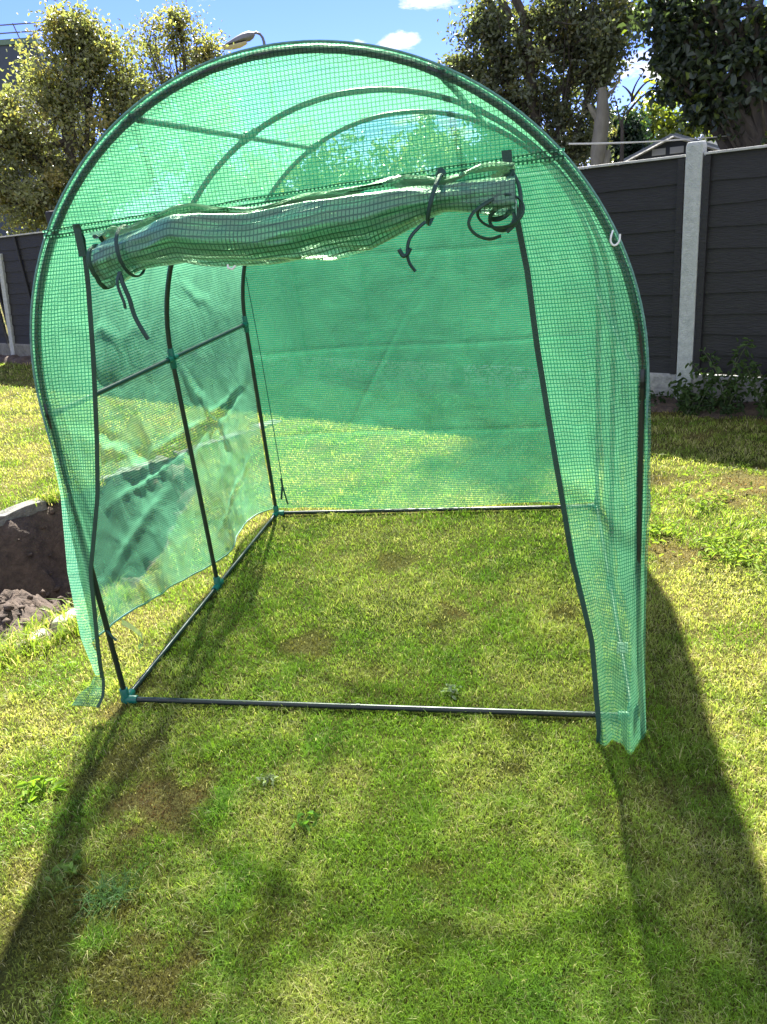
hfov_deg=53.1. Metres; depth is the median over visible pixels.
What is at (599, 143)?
washing line
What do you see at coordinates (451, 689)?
weed
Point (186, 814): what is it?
lawn
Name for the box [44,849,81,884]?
weed
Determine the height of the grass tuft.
0.044 m
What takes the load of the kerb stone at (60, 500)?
on the lawn at (186, 814)
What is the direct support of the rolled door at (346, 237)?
in the polytunnel
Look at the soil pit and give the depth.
4.61 m
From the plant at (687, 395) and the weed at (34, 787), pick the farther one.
the plant at (687, 395)
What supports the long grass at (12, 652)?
on the lawn at (186, 814)
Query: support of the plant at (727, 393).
on the soil bed
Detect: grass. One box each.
[0,470,146,674]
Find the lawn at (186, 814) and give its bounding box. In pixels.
[0,304,766,1023]
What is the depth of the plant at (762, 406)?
4.63 m
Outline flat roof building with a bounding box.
[0,21,110,235]
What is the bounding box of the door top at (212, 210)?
[90,165,509,236]
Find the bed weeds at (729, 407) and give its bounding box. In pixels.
[43,338,747,418]
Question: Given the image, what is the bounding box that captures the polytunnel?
[30,40,650,753]
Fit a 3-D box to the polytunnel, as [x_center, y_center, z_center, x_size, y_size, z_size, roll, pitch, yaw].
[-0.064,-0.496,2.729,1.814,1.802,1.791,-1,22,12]
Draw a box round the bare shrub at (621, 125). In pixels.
[614,68,655,164]
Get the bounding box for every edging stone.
[7,629,49,652]
[51,605,85,632]
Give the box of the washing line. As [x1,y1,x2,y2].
[569,135,726,144]
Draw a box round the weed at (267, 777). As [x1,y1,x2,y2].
[256,773,278,787]
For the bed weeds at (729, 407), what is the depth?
6.40 m
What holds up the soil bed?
on the lawn at (186, 814)
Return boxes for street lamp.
[222,31,284,184]
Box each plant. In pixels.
[667,372,724,416]
[685,337,756,415]
[736,359,766,419]
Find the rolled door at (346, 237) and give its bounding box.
[91,162,516,287]
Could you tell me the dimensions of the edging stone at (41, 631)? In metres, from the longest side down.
0.174 x 0.108 x 0.105 m
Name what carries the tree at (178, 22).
on the lawn at (186, 814)
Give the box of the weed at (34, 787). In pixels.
[12,775,66,809]
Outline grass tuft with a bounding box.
[49,863,155,925]
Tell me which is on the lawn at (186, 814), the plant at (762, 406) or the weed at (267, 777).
the weed at (267, 777)
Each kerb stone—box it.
[0,498,46,525]
[52,455,170,504]
[173,419,281,461]
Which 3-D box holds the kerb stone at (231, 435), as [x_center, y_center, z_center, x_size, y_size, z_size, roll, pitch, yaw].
[-1.107,-0.529,5.536,0.129,0.083,0.884,15,30,42]
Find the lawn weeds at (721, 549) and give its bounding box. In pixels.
[591,470,766,575]
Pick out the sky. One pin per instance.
(410, 26)
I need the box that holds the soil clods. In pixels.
[0,497,190,638]
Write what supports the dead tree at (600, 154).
on the lawn at (186, 814)
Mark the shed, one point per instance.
(663, 149)
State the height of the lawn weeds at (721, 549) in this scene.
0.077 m
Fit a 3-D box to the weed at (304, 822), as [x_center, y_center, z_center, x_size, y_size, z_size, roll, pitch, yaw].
[-0.197,0.790,1.957,0.066,0.036,0.071,-3,22,9]
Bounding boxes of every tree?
[0,0,175,236]
[116,0,233,196]
[163,120,447,205]
[390,0,652,176]
[587,79,619,167]
[617,0,766,152]
[630,78,712,143]
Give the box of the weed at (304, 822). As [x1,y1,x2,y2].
[291,810,321,831]
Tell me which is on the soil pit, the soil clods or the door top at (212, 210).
the soil clods
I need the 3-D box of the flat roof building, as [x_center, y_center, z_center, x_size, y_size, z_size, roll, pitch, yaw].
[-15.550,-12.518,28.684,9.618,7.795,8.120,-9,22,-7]
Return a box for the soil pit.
[0,461,195,652]
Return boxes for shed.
[614,133,719,165]
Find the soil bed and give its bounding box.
[0,355,766,419]
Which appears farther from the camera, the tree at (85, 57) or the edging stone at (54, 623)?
the tree at (85, 57)
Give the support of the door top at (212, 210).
in the polytunnel
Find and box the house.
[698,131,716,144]
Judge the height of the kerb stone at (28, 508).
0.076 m
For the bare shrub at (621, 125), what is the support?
on the lawn at (186, 814)
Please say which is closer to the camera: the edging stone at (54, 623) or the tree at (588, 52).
the edging stone at (54, 623)
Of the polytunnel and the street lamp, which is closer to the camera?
the polytunnel
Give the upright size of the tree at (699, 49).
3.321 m
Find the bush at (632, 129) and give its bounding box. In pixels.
[588,96,662,168]
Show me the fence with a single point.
(691, 226)
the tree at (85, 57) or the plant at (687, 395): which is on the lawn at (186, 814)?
the tree at (85, 57)
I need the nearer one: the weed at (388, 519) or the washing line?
the weed at (388, 519)
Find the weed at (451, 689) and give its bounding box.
[441,683,461,699]
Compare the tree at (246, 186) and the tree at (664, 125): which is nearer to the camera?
the tree at (664, 125)
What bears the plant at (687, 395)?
on the soil bed
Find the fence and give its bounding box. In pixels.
[0,141,766,401]
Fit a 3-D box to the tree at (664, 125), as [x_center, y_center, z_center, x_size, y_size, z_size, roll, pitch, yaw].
[3.812,-4.452,10.503,1.418,2.674,0.983,-6,22,0]
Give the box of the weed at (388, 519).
[381,515,394,522]
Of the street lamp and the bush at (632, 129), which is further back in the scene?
the street lamp

